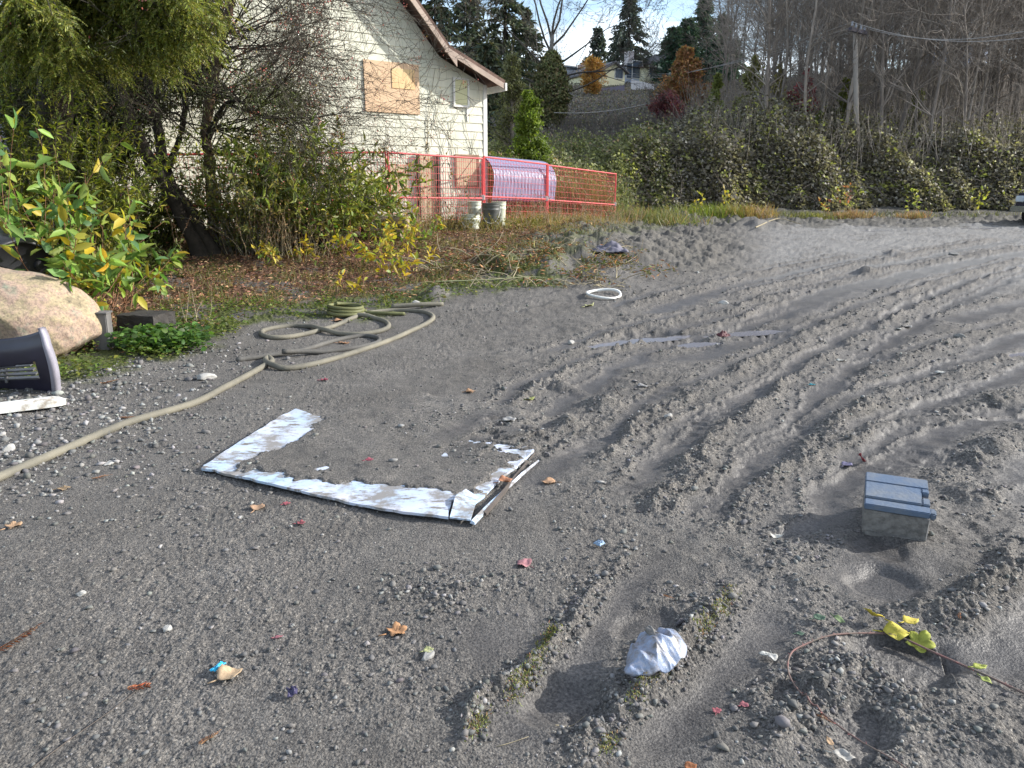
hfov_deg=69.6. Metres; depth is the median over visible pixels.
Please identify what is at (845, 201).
sapling
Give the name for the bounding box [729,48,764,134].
tree
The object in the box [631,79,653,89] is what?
deck fence
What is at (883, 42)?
alder tree
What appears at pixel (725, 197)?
sapling
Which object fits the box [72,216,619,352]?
leaf litter
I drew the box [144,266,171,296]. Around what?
knotweed
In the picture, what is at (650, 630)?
mud clod
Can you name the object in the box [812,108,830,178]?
birch tree
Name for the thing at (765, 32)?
alder tree
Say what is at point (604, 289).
pail ring
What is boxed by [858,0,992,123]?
alder tree
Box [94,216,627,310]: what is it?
grass
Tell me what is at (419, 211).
dry weed
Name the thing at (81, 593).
stone
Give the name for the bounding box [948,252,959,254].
stone
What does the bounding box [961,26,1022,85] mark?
alder tree
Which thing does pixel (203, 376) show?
stone
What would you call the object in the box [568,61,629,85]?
hillside house
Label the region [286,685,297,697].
plastic scrap
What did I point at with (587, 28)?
sky
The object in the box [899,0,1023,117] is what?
alder tree
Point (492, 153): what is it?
hedge shrub
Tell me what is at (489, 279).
fallen twig
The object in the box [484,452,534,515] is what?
splinter
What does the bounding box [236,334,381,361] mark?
hose
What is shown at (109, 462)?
stone
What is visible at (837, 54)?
alder tree
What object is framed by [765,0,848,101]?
alder tree
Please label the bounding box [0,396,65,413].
trim board
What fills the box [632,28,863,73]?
power line
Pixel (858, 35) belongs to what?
alder tree
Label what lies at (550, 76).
maple tree
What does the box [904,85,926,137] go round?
birch tree
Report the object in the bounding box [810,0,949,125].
alder tree
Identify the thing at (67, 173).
bamboo shrub
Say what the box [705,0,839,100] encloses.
alder tree
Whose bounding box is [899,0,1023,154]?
alder tree
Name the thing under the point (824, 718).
cedar sprig
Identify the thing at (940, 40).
power line
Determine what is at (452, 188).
dry weed
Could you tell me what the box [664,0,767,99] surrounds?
alder tree
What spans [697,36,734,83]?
fir
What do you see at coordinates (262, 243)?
knotweed
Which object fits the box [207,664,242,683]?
fallen leaf
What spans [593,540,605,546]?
plastic scrap
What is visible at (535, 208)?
dry weed
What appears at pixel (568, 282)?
brush debris
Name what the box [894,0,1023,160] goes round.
alder tree
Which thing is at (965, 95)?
alder tree
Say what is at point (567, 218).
dry grass
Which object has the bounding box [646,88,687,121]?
purple shrub
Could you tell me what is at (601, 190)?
fence panel
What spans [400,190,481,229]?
dry weed
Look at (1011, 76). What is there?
alder tree
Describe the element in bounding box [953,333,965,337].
stone
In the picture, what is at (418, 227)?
knotweed
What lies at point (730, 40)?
alder tree
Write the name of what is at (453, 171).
dead creeper
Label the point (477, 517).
splinter
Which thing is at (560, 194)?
grass clump
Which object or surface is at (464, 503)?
broken board
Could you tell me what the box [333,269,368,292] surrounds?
knotweed
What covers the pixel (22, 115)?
yew tree
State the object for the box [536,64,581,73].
hillside house
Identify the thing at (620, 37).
spruce
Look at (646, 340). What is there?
puddle
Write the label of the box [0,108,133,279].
knotweed
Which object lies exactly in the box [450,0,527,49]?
alder tree
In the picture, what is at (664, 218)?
grass clump
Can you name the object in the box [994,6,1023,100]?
alder tree
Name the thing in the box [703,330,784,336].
puddle
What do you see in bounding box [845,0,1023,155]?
alder tree
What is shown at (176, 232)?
dry weed
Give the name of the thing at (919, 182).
bramble thicket
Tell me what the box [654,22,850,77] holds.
power line
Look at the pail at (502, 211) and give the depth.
16.84 m
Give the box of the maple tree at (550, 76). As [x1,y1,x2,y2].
[425,0,679,132]
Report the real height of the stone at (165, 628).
0.024 m
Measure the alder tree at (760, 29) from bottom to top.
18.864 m
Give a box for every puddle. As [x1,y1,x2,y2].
[573,335,690,347]
[678,342,720,347]
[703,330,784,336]
[960,228,994,228]
[1009,352,1023,356]
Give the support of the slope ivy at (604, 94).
on the ground at (850, 259)
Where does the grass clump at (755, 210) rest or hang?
on the ground at (850, 259)
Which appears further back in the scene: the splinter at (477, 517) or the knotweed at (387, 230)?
the knotweed at (387, 230)
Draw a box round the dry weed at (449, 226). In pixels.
[410,210,476,233]
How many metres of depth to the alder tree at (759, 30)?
46.10 m
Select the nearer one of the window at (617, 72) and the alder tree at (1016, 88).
the alder tree at (1016, 88)
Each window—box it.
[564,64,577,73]
[614,68,622,79]
[626,62,631,78]
[632,60,642,78]
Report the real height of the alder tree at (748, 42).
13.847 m
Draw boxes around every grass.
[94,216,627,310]
[341,208,631,231]
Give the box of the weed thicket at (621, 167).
[487,110,674,213]
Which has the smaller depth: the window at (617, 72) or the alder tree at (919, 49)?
the alder tree at (919, 49)
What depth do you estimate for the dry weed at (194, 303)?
8.46 m
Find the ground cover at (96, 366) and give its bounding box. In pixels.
[7,251,567,377]
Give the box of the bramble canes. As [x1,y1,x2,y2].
[487,97,1023,212]
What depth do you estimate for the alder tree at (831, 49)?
42.58 m
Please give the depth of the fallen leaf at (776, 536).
3.44 m
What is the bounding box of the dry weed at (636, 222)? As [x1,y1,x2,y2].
[565,202,650,225]
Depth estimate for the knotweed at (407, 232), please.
13.13 m
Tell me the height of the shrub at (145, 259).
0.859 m
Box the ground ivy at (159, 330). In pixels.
[104,321,215,353]
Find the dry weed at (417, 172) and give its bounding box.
[374,117,428,225]
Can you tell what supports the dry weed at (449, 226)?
on the ground at (850, 259)
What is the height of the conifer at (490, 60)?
7.159 m
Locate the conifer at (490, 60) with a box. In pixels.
[473,35,518,143]
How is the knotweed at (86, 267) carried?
on the ground at (850, 259)
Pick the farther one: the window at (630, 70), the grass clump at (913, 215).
the window at (630, 70)
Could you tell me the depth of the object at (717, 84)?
39.15 m
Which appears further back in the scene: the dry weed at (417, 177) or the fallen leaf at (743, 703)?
the dry weed at (417, 177)
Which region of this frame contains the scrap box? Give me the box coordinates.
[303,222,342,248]
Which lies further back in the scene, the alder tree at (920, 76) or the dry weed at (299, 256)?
the alder tree at (920, 76)
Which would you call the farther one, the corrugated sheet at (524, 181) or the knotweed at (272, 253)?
the corrugated sheet at (524, 181)
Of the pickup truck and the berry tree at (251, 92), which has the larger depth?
the pickup truck
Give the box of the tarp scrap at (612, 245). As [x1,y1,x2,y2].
[592,240,628,251]
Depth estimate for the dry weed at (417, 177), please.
16.84 m
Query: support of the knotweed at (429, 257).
on the ground at (850, 259)
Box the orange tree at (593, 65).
[576,54,608,93]
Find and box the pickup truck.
[1010,193,1023,219]
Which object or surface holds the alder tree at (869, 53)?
on the ground at (850, 259)
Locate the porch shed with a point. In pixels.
(6, 124)
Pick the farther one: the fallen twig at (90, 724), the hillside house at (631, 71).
the hillside house at (631, 71)
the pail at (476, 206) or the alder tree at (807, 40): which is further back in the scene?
the alder tree at (807, 40)
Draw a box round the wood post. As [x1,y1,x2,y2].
[92,310,114,349]
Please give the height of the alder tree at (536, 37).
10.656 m
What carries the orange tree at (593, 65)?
on the ground at (850, 259)
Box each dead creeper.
[427,71,441,151]
[428,85,460,217]
[450,123,472,214]
[465,122,481,199]
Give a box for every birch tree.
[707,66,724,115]
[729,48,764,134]
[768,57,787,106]
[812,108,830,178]
[833,71,853,152]
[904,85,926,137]
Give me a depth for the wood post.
7.26 m
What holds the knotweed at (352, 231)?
on the ground at (850, 259)
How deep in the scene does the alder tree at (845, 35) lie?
42.51 m
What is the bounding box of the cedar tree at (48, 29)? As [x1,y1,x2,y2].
[0,0,255,243]
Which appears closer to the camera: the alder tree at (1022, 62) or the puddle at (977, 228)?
the puddle at (977, 228)
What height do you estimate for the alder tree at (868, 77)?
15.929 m
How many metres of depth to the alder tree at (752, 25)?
69.78 m
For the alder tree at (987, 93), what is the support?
on the ground at (850, 259)
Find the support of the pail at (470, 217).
on the ground at (850, 259)
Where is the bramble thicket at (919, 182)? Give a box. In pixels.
[626,83,1023,211]
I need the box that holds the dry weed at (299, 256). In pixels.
[253,207,359,259]
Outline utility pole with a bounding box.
[848,21,866,185]
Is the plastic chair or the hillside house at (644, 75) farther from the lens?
the hillside house at (644, 75)
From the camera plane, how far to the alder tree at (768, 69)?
30.38 m
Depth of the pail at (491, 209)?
16.32 m
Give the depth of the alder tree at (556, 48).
64.28 m
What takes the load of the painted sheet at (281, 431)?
on the ground at (850, 259)
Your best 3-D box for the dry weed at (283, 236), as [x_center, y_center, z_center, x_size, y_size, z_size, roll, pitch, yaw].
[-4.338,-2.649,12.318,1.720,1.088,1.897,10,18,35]
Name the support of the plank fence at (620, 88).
on the ground at (850, 259)
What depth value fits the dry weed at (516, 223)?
15.90 m
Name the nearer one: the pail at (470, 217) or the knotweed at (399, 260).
the knotweed at (399, 260)
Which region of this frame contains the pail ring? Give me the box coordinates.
[586,288,621,299]
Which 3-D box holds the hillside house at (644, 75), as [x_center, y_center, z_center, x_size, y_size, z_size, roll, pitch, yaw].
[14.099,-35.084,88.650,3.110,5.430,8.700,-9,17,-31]
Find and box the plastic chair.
[0,327,60,391]
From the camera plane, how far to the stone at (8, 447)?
4.55 m
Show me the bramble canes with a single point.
(797, 165)
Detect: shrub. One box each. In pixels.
[0,76,209,288]
[0,77,173,237]
[17,211,143,297]
[60,233,186,288]
[74,160,205,248]
[131,119,355,255]
[488,149,522,206]
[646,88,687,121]
[780,64,819,125]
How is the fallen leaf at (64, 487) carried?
on the ground at (850, 259)
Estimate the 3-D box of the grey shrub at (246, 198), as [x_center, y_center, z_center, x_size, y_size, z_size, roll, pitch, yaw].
[-4.472,-3.386,12.626,3.869,2.273,3.757,0,15,0]
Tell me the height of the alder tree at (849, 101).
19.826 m
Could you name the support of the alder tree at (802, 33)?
on the ground at (850, 259)
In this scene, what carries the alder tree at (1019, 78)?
on the ground at (850, 259)
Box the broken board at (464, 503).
[450,489,477,520]
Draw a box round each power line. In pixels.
[554,104,643,112]
[627,25,857,75]
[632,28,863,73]
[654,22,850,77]
[854,22,1022,41]
[866,28,1023,39]
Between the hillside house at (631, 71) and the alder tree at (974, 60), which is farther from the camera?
the hillside house at (631, 71)
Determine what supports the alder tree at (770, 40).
on the ground at (850, 259)
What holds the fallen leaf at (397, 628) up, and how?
on the ground at (850, 259)
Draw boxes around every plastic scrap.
[210,661,225,671]
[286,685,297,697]
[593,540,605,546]
[716,330,730,336]
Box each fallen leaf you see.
[0,521,21,529]
[52,485,69,489]
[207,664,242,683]
[250,503,264,512]
[378,621,406,635]
[420,646,433,652]
[494,475,511,482]
[502,416,515,420]
[517,558,533,567]
[542,477,561,483]
[684,761,696,767]
[712,707,720,715]
[737,701,748,706]
[770,533,783,538]
[841,461,852,466]
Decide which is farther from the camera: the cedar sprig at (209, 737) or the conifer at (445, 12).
the conifer at (445, 12)
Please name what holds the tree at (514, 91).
on the ground at (850, 259)
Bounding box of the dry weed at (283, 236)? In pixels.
[195,192,323,259]
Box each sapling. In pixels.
[690,191,705,208]
[721,185,739,205]
[818,194,835,213]
[836,179,855,210]
[905,188,921,212]
[968,186,989,212]
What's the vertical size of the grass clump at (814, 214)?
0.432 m
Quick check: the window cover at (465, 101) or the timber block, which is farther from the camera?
the window cover at (465, 101)
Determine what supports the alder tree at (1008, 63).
on the ground at (850, 259)
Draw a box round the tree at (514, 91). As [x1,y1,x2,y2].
[487,52,527,155]
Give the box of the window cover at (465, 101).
[453,77,469,107]
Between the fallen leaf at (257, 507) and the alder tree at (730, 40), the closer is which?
the fallen leaf at (257, 507)
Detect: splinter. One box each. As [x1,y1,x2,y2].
[470,460,538,524]
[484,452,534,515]
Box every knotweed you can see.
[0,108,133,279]
[2,181,186,308]
[6,175,73,248]
[24,198,189,321]
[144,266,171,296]
[251,240,301,262]
[255,230,322,266]
[293,192,391,257]
[329,213,415,270]
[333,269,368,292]
[360,240,422,278]
[371,209,445,256]
[396,245,440,265]
[399,204,443,239]
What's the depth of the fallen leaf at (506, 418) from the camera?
5.01 m
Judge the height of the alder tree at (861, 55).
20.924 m
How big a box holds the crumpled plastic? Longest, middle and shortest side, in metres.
0.227 x 0.203 x 0.087 m
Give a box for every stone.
[2,443,15,451]
[75,590,85,596]
[103,460,114,465]
[162,625,171,632]
[197,373,216,379]
[422,650,434,660]
[718,300,728,304]
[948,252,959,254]
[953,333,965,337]
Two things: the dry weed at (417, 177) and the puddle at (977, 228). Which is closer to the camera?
the dry weed at (417, 177)
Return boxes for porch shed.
[0,50,29,185]
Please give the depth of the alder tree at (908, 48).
45.17 m
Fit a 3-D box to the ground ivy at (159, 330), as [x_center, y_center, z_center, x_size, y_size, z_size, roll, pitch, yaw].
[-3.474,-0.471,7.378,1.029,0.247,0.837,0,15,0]
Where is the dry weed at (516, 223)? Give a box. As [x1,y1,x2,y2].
[467,212,543,231]
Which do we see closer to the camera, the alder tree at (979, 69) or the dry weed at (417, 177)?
the dry weed at (417, 177)
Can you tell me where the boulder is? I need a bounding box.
[0,267,101,363]
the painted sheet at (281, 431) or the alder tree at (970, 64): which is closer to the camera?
the painted sheet at (281, 431)
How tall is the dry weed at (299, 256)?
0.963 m
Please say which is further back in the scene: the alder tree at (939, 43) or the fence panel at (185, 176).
the alder tree at (939, 43)
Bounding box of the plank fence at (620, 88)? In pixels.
[601,85,624,90]
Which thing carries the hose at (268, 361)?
on the ground at (850, 259)
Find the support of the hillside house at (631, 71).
on the ground at (850, 259)
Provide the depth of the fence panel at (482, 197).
17.35 m
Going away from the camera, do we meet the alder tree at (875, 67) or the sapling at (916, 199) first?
the sapling at (916, 199)
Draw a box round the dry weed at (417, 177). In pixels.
[399,137,430,221]
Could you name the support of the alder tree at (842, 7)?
on the ground at (850, 259)
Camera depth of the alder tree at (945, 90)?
34.02 m
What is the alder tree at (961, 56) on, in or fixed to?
on the ground at (850, 259)
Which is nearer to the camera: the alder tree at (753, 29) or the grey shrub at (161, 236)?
the grey shrub at (161, 236)
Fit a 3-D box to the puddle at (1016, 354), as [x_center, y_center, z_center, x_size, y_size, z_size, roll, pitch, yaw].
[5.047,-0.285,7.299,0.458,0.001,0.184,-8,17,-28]
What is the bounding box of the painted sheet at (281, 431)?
[201,408,533,518]
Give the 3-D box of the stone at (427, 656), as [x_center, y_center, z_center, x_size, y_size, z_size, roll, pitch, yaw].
[-0.287,0.938,2.538,0.032,0.024,0.060,7,16,24]
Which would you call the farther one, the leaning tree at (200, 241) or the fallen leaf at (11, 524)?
the leaning tree at (200, 241)
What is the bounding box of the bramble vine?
[758,608,1023,767]
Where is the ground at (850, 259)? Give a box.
[0,63,1023,767]
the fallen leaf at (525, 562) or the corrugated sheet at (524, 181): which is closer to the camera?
the fallen leaf at (525, 562)
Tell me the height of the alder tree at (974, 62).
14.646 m
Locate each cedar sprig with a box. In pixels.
[0,623,41,650]
[126,682,150,689]
[199,729,221,744]
[817,713,833,723]
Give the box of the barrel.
[0,227,58,278]
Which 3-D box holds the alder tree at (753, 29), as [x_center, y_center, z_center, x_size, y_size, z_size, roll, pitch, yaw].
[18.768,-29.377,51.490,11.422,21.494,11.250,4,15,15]
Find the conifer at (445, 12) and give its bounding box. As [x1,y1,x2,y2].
[419,0,469,52]
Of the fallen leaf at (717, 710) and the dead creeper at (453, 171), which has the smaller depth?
the fallen leaf at (717, 710)
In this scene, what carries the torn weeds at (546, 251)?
on the ground at (850, 259)
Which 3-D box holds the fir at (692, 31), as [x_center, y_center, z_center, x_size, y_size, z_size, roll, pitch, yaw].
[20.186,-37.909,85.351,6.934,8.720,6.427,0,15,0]
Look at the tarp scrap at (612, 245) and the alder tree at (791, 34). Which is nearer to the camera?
the tarp scrap at (612, 245)
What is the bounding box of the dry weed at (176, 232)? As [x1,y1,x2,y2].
[165,207,190,262]
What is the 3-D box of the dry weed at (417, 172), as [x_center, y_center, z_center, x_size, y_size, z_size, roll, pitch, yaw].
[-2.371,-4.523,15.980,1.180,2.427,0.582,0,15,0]
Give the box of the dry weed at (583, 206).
[530,190,623,224]
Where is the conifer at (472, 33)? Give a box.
[449,0,506,107]
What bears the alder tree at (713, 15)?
on the ground at (850, 259)
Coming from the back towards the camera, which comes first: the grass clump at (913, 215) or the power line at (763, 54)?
the power line at (763, 54)
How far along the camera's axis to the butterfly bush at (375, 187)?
12.54 m
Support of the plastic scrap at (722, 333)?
on the ground at (850, 259)
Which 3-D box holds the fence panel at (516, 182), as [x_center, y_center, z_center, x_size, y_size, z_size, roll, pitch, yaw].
[0.137,-5.033,19.690,0.114,1.939,3.121,10,17,33]
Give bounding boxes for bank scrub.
[541,107,749,180]
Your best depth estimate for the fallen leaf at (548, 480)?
4.08 m
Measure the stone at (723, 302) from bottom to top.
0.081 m
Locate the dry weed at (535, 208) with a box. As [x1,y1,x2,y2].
[488,189,564,223]
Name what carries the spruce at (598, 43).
on the ground at (850, 259)
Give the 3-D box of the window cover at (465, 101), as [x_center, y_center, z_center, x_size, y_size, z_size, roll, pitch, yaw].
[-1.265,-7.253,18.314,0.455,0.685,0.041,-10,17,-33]
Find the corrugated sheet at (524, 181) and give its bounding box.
[486,156,555,201]
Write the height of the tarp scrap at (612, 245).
0.198 m
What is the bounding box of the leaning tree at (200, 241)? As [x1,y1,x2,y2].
[80,49,251,258]
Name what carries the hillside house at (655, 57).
on the ground at (850, 259)
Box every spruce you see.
[579,26,608,63]
[603,0,651,65]
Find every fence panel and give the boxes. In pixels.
[100,153,257,238]
[281,151,388,229]
[387,152,484,224]
[483,156,547,218]
[547,164,616,218]
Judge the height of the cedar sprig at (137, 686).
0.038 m
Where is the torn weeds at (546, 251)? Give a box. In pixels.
[427,235,675,287]
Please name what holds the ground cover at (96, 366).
on the ground at (850, 259)
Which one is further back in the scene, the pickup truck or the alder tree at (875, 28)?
the alder tree at (875, 28)
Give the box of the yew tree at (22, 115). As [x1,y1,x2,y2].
[0,0,239,191]
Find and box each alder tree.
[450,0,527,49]
[506,0,571,75]
[530,0,577,73]
[656,0,765,89]
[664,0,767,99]
[686,1,765,87]
[689,0,748,41]
[694,0,838,99]
[699,0,879,173]
[700,3,764,95]
[701,0,749,70]
[702,0,861,67]
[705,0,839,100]
[710,0,764,108]
[713,0,793,102]
[713,0,807,90]
[716,0,749,79]
[717,0,793,54]
[719,0,807,93]
[722,0,815,96]
[726,0,845,110]
[726,3,822,83]
[728,0,822,94]
[732,0,794,64]
[734,0,890,187]
[735,7,764,73]
[738,0,873,110]
[740,0,846,85]
[747,0,845,108]
[757,0,928,115]
[757,0,994,165]
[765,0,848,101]
[775,0,904,114]
[775,1,945,109]
[777,0,893,117]
[785,1,816,81]
[788,0,949,115]
[788,1,864,107]
[788,1,933,100]
[791,0,909,79]
[791,0,932,126]
[792,4,893,115]
[793,0,1023,134]
[794,0,897,100]
[794,0,965,168]
[808,0,982,123]
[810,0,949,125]
[819,0,913,103]
[833,0,949,119]
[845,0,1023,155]
[846,0,1023,129]
[848,0,977,114]
[850,0,937,118]
[851,0,1021,111]
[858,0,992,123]
[858,0,1023,166]
[858,1,905,107]
[860,0,966,122]
[864,10,903,102]
[866,1,958,116]
[867,0,1012,133]
[869,0,1017,120]
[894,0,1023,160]
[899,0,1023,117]
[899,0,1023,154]
[901,0,1016,119]
[908,1,1018,116]
[910,1,1021,118]
[913,0,986,111]
[926,0,1023,121]
[926,4,1018,101]
[932,0,1022,125]
[934,4,1023,122]
[936,0,1015,115]
[939,1,992,109]
[950,0,1014,109]
[957,0,1023,123]
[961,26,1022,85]
[963,0,1023,109]
[968,0,1023,92]
[968,14,1023,110]
[978,0,1023,116]
[988,8,1021,117]
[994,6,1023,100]
[1003,37,1023,126]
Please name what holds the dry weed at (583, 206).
on the ground at (850, 259)
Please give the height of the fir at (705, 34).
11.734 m
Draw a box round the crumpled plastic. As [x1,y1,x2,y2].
[624,627,686,676]
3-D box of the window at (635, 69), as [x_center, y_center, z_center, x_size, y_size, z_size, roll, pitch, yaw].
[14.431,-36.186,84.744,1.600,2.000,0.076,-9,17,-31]
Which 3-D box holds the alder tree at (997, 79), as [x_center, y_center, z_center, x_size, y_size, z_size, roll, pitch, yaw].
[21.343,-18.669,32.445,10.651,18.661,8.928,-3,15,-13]
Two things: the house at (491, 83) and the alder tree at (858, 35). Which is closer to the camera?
the house at (491, 83)
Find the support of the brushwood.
on the ground at (850, 259)
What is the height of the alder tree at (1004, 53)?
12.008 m
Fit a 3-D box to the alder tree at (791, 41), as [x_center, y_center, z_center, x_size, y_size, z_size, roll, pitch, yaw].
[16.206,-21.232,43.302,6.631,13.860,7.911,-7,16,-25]
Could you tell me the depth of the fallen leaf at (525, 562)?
3.18 m
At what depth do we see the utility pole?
30.66 m
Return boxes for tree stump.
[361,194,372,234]
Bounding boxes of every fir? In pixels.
[650,25,684,81]
[679,16,706,73]
[692,0,722,65]
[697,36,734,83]
[715,12,739,78]
[732,40,746,76]
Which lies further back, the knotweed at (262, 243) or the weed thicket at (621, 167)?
the weed thicket at (621, 167)
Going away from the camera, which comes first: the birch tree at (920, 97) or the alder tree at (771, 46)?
the birch tree at (920, 97)
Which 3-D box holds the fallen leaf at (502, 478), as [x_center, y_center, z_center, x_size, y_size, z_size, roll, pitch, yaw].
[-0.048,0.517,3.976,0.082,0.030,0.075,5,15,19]
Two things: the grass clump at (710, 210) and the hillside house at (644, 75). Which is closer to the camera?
the grass clump at (710, 210)
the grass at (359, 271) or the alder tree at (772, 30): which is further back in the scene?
the alder tree at (772, 30)
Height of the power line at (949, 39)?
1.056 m
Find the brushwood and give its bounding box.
[658,45,1023,199]
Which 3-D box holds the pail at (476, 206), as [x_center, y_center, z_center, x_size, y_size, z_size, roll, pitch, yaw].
[-0.857,-3.868,16.870,0.319,0.620,0.319,0,15,0]
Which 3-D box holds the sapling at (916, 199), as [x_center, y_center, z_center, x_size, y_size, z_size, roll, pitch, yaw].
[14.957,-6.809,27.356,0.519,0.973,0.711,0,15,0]
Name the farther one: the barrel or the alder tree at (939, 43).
the alder tree at (939, 43)
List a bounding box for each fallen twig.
[31,667,169,767]
[435,276,557,281]
[755,218,799,227]
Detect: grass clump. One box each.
[524,164,652,216]
[570,199,712,226]
[622,208,1021,217]
[663,200,787,219]
[718,199,791,218]
[778,210,858,220]
[821,208,884,219]
[889,208,933,218]
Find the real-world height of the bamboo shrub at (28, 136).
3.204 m
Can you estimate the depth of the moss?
2.42 m
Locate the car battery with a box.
[862,472,936,541]
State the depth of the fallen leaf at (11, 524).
3.52 m
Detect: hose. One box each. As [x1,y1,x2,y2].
[0,308,434,480]
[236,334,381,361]
[326,302,404,316]
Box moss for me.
[464,583,741,756]
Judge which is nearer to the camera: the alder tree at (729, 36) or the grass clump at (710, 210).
the grass clump at (710, 210)
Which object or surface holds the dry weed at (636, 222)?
on the ground at (850, 259)
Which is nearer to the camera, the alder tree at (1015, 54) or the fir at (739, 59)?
the alder tree at (1015, 54)
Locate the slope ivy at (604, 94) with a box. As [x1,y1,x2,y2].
[496,64,1001,194]
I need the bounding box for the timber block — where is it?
[116,309,175,337]
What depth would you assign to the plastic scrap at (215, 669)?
2.45 m
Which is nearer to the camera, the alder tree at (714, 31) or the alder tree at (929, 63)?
the alder tree at (929, 63)
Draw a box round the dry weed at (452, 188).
[422,151,468,227]
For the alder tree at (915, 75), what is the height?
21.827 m
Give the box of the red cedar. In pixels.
[653,44,711,110]
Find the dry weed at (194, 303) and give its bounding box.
[177,283,212,321]
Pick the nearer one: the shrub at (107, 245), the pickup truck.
the shrub at (107, 245)
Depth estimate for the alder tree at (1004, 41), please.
33.38 m
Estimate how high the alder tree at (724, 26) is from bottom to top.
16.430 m
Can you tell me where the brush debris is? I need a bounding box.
[396,224,652,290]
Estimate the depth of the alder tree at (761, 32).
50.62 m
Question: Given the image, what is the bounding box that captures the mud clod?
[645,625,655,635]
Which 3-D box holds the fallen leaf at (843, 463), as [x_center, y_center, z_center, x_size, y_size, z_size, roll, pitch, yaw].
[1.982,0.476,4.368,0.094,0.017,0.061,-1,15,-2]
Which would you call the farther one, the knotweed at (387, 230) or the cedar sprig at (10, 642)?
the knotweed at (387, 230)
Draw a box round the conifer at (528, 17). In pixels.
[502,6,546,94]
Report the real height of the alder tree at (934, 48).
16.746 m
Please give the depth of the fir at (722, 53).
88.92 m
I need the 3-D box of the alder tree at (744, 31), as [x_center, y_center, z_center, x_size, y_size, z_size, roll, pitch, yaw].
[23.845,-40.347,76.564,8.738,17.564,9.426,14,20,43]
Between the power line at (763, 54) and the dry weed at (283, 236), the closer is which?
the dry weed at (283, 236)
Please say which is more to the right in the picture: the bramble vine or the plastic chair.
the bramble vine
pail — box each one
[461,215,479,229]
[467,201,480,224]
[481,203,500,229]
[492,202,505,227]
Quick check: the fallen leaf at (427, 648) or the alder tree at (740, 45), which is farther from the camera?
the alder tree at (740, 45)
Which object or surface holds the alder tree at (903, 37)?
on the ground at (850, 259)
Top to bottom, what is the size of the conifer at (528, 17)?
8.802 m
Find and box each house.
[0,0,506,231]
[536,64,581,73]
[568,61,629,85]
[623,51,642,82]
[639,65,656,82]
[643,54,669,75]
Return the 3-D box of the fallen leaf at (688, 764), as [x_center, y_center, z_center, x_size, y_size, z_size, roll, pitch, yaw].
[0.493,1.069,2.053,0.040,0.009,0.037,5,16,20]
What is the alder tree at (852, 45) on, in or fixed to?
on the ground at (850, 259)
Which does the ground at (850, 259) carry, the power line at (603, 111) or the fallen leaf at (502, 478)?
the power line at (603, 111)
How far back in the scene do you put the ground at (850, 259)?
3.59 m
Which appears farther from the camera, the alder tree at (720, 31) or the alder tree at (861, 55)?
the alder tree at (720, 31)
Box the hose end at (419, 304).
[391,302,443,307]
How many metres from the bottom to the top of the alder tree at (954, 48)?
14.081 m
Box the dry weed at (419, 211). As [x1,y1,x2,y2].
[375,188,451,234]
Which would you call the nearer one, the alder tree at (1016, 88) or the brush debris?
the brush debris
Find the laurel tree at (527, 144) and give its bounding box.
[505,84,555,203]
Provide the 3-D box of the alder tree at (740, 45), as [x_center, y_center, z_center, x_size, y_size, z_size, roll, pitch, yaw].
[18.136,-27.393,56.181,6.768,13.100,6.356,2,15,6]
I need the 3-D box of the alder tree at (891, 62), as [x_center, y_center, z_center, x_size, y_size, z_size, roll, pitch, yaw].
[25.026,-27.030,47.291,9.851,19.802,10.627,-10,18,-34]
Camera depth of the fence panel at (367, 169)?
15.86 m
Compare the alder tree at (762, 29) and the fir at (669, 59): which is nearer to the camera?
the alder tree at (762, 29)
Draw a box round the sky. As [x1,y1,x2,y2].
[1,0,1008,76]
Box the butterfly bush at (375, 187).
[168,111,438,251]
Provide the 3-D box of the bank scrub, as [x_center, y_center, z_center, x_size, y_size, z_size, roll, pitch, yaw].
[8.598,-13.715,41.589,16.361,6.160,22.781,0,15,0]
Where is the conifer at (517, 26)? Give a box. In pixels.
[474,0,545,110]
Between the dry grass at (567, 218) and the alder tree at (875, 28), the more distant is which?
the alder tree at (875, 28)
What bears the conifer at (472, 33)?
on the ground at (850, 259)
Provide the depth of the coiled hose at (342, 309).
9.01 m
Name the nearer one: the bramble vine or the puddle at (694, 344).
the bramble vine
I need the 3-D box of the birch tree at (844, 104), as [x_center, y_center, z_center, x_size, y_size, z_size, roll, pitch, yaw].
[15.418,-11.415,34.253,1.516,5.929,1.076,0,15,0]
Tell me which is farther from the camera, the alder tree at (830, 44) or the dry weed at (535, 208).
the alder tree at (830, 44)
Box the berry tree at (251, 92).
[0,0,487,258]
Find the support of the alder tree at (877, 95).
on the ground at (850, 259)
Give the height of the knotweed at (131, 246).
1.577 m
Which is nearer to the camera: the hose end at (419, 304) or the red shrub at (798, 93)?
the hose end at (419, 304)
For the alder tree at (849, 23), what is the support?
on the ground at (850, 259)
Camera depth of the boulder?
6.86 m
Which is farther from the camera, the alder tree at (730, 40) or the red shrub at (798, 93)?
the alder tree at (730, 40)
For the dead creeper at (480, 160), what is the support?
attached to the house at (491, 83)
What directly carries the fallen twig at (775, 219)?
on the ground at (850, 259)

